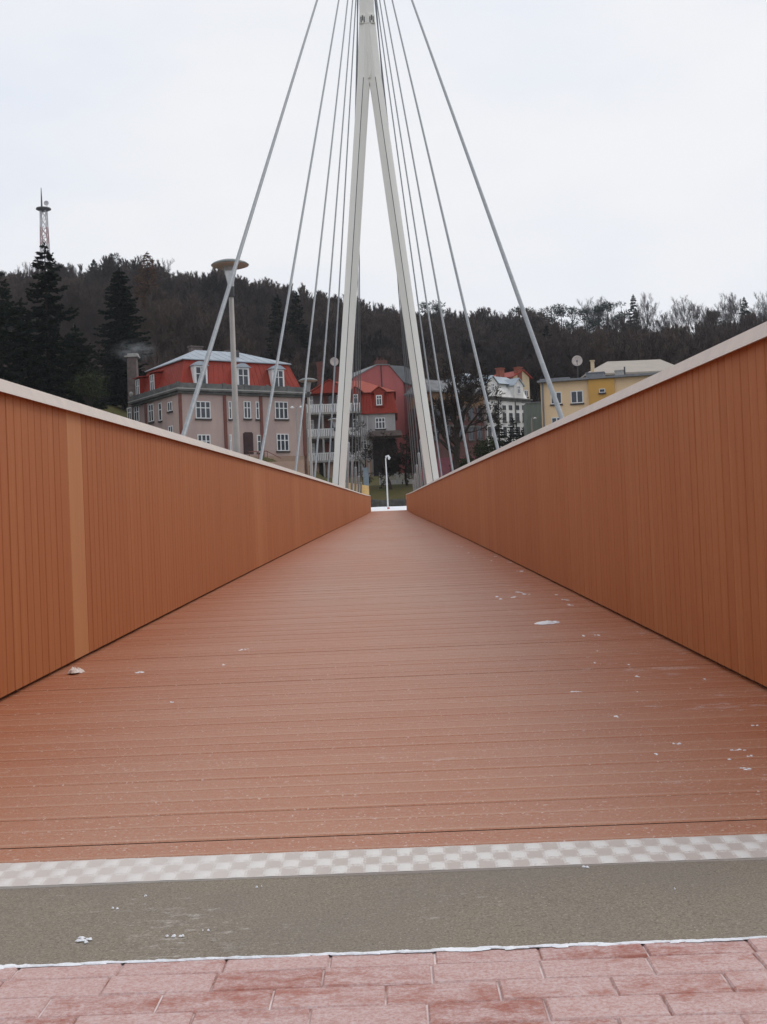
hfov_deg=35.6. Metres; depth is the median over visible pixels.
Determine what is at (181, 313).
hillside wood
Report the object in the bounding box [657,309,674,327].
ridge tree
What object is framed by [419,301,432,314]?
pine tree
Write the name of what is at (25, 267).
ridge tree
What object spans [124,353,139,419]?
chimney stack
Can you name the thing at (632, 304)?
fir tree
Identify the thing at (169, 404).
window
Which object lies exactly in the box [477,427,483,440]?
window
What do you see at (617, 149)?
sky
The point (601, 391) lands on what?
window
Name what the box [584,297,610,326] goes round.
ridge tree
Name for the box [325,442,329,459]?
balcony door
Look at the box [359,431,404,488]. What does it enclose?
garden tree
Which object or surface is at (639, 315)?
ridge tree
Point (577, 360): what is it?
satellite dish
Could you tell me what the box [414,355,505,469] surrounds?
bare tree
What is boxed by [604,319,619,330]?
ridge tree
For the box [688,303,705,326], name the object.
ridge tree
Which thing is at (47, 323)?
spruce tree
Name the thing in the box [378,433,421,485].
garden tree
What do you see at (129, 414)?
window
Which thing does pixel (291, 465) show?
terrace wall
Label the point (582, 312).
pine tree
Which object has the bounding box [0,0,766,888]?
footbridge
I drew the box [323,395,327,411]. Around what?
balcony door
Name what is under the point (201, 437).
window
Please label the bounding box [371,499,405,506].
stone wall
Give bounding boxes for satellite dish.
[330,357,338,365]
[572,355,581,374]
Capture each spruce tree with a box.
[0,270,37,389]
[3,297,55,393]
[4,240,98,400]
[48,325,113,413]
[90,267,152,409]
[265,294,296,360]
[286,291,312,366]
[530,325,551,402]
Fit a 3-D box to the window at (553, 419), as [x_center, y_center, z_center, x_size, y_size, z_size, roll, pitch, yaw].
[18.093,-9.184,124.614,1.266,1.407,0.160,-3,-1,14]
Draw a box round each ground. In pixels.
[3,329,766,966]
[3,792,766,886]
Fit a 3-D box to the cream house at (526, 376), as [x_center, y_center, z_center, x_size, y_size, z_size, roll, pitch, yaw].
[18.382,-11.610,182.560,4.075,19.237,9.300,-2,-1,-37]
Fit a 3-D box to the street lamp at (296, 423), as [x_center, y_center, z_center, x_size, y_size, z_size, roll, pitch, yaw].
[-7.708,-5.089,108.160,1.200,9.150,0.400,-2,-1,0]
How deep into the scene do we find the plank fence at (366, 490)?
95.25 m
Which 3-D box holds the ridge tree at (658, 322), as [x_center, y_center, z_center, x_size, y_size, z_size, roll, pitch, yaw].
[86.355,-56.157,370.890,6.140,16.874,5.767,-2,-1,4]
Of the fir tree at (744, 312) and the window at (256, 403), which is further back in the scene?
the fir tree at (744, 312)
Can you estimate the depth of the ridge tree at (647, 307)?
367.45 m
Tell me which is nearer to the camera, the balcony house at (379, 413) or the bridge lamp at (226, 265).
the bridge lamp at (226, 265)
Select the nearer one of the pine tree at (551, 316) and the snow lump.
the snow lump
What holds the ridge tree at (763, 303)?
on the ground at (395, 491)
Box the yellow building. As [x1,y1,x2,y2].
[537,360,657,427]
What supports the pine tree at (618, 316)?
on the ground at (395, 491)
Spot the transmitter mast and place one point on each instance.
(42, 209)
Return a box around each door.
[243,432,253,453]
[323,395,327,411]
[324,418,328,435]
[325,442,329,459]
[329,395,333,410]
[331,442,334,456]
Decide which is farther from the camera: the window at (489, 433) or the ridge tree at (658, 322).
the ridge tree at (658, 322)
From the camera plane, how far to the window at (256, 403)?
123.09 m
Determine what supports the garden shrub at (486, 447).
on the ground at (395, 491)
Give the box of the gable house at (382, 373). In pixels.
[352,358,426,473]
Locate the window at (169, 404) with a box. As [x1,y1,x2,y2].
[166,401,172,412]
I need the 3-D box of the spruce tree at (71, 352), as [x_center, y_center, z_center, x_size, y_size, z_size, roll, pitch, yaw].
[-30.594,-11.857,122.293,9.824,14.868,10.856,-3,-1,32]
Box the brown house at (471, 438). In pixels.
[404,380,484,472]
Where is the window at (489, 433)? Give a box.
[488,427,492,436]
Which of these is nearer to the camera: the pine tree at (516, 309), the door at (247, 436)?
the door at (247, 436)
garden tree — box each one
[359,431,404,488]
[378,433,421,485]
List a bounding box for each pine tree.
[103,252,120,266]
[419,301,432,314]
[430,300,445,314]
[511,306,526,317]
[536,308,552,324]
[544,305,560,327]
[552,303,568,330]
[562,307,584,332]
[578,307,594,334]
[586,304,604,331]
[598,301,615,332]
[610,300,629,330]
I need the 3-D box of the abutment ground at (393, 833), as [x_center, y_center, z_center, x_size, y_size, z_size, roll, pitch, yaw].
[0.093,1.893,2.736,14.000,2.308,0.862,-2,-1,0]
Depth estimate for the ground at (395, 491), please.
135.16 m
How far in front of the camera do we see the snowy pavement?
98.47 m
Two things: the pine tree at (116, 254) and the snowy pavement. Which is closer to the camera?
the snowy pavement
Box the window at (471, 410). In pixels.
[468,406,473,420]
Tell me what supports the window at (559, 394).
in the yellow building
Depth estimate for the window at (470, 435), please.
161.45 m
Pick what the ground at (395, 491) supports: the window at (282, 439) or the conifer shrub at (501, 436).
the conifer shrub at (501, 436)
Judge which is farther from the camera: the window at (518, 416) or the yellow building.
the window at (518, 416)
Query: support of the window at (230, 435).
in the pink house at (162, 398)
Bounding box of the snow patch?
[534,620,558,624]
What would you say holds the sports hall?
on the ground at (395, 491)
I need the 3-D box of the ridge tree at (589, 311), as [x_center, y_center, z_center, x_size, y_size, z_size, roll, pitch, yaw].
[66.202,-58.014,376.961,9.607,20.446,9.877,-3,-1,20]
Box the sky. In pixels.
[0,0,766,335]
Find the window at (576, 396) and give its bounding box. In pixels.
[570,390,583,404]
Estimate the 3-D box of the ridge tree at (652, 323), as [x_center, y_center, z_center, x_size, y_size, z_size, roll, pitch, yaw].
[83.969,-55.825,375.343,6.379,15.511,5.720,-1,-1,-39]
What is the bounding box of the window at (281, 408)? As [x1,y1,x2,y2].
[274,401,289,420]
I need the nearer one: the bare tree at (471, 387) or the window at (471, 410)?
the bare tree at (471, 387)
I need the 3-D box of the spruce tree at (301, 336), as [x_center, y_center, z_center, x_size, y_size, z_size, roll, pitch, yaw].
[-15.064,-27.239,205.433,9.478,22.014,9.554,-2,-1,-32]
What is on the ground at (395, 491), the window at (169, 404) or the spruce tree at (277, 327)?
the spruce tree at (277, 327)
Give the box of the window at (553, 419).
[551,417,558,422]
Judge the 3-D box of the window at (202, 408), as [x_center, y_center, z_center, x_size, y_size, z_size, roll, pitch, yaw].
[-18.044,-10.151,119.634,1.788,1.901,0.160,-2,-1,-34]
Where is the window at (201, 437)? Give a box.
[197,434,210,443]
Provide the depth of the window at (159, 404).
122.34 m
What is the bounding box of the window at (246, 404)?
[243,401,251,419]
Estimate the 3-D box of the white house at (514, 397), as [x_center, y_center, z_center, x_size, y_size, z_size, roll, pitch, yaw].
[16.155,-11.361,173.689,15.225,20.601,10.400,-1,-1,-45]
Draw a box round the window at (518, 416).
[516,413,520,422]
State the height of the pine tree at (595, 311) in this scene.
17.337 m
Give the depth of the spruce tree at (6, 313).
120.33 m
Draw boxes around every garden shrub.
[65,369,109,406]
[449,456,474,471]
[467,435,502,458]
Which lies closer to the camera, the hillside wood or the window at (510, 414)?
the window at (510, 414)
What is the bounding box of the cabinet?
[363,468,368,492]
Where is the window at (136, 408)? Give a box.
[134,405,139,421]
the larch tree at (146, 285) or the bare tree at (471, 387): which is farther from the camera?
the larch tree at (146, 285)
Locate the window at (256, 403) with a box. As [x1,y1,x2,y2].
[255,402,260,420]
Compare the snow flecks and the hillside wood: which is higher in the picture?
the hillside wood
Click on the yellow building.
(573, 395)
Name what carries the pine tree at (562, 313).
on the ground at (395, 491)
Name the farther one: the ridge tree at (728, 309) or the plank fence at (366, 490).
the ridge tree at (728, 309)
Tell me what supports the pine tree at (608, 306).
on the ground at (395, 491)
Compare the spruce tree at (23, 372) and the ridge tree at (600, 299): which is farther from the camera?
the ridge tree at (600, 299)
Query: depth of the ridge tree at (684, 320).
376.92 m
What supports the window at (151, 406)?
in the pink house at (162, 398)
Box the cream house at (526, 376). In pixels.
[494,369,531,398]
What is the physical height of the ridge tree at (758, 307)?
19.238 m
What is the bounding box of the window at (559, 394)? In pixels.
[550,392,562,405]
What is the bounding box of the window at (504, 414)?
[503,413,506,422]
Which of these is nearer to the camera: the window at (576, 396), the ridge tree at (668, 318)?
the window at (576, 396)
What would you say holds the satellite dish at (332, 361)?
attached to the balcony house at (379, 413)
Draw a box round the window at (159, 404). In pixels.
[158,403,162,422]
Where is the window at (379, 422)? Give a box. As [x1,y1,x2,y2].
[375,417,385,429]
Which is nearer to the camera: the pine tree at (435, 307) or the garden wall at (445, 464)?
the garden wall at (445, 464)
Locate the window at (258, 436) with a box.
[257,435,260,453]
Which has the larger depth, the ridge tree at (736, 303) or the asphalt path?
the ridge tree at (736, 303)
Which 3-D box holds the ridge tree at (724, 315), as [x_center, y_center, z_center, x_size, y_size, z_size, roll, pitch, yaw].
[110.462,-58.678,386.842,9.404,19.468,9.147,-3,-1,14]
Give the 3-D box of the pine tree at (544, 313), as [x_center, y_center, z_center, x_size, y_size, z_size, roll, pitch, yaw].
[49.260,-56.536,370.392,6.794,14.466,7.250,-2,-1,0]
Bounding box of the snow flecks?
[0,556,766,968]
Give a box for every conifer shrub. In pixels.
[488,422,507,449]
[502,418,521,444]
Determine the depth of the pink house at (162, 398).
122.71 m
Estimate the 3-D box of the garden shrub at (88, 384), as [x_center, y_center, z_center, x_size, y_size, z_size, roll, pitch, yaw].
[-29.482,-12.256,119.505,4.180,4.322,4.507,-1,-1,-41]
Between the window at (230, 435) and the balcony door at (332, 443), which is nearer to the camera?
the window at (230, 435)
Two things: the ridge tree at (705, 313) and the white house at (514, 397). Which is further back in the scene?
the ridge tree at (705, 313)
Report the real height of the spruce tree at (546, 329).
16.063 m
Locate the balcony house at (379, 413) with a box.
[305,361,401,477]
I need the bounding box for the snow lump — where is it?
[67,666,84,673]
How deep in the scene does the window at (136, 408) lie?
127.48 m
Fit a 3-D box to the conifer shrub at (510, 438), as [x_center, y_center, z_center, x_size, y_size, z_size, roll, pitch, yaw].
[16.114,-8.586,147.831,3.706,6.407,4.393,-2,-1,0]
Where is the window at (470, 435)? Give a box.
[468,427,474,440]
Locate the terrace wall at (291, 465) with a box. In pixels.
[248,451,303,473]
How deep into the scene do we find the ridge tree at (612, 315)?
387.41 m
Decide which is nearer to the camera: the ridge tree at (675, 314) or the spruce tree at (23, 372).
the spruce tree at (23, 372)
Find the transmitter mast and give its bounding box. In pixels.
[36,189,50,271]
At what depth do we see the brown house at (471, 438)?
160.25 m
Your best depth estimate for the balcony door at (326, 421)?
151.37 m
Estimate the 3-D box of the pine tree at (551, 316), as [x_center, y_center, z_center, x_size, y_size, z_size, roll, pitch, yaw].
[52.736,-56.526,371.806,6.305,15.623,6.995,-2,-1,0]
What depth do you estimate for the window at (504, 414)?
167.80 m
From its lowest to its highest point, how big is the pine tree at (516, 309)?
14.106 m
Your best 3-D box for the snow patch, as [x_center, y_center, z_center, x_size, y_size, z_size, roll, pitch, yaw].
[0.907,0.603,6.547,0.160,0.015,0.122,-2,-1,-24]
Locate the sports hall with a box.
[581,359,672,377]
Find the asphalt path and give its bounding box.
[0,860,766,964]
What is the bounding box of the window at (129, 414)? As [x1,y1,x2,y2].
[127,407,131,418]
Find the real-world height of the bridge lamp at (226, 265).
5.950 m
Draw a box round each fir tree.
[627,295,639,323]
[739,297,750,319]
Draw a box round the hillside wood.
[0,255,766,415]
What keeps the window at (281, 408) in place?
in the pink house at (162, 398)
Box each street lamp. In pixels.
[290,405,301,460]
[385,455,390,506]
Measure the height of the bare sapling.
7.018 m
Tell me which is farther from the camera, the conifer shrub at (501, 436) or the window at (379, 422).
the window at (379, 422)
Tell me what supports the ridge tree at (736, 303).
on the ground at (395, 491)
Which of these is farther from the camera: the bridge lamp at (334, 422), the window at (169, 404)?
the window at (169, 404)
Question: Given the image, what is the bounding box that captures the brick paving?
[0,938,766,1023]
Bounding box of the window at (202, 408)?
[195,401,211,419]
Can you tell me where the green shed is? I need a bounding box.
[522,402,541,435]
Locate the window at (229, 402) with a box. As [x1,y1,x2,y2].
[228,401,232,420]
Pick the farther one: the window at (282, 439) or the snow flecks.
the window at (282, 439)
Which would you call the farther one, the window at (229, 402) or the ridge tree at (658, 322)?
the ridge tree at (658, 322)
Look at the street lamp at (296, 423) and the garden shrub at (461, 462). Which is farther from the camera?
the garden shrub at (461, 462)
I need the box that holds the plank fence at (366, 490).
[345,483,368,494]
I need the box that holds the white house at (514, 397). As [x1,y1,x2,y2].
[445,367,532,446]
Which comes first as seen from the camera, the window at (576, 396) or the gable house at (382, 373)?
the window at (576, 396)
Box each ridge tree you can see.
[22,262,38,276]
[162,258,174,272]
[577,298,605,332]
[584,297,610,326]
[604,300,620,327]
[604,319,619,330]
[627,302,651,328]
[630,292,658,327]
[644,315,658,331]
[652,311,668,332]
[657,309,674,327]
[664,302,691,329]
[670,295,701,333]
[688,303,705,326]
[696,307,713,323]
[710,304,735,324]
[714,293,737,323]
[727,292,745,323]
[745,302,766,324]
[754,292,766,318]
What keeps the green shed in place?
on the ground at (395, 491)
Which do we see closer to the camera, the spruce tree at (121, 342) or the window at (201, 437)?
the window at (201, 437)
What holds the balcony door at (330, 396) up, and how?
in the balcony house at (379, 413)
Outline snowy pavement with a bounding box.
[371,506,406,510]
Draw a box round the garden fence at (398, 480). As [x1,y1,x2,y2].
[379,472,416,484]
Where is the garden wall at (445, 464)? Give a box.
[421,457,478,481]
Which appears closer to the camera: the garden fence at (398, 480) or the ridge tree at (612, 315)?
the garden fence at (398, 480)
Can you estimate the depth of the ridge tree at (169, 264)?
378.29 m
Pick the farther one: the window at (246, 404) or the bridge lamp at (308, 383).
the window at (246, 404)
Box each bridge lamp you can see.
[211,259,248,452]
[298,378,317,476]
[328,418,335,446]
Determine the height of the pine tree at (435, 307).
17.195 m
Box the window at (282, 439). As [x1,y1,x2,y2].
[276,434,289,451]
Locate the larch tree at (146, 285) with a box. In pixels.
[131,252,165,357]
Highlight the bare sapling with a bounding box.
[349,421,377,467]
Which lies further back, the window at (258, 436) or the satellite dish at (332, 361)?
the satellite dish at (332, 361)
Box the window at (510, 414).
[509,413,512,422]
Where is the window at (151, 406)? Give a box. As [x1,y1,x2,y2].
[148,403,153,423]
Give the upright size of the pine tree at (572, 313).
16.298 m
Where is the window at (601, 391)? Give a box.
[598,389,605,393]
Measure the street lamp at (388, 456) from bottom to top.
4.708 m
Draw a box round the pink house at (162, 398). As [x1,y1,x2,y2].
[127,345,310,474]
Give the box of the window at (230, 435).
[229,434,231,450]
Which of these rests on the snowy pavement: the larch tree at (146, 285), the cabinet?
the cabinet

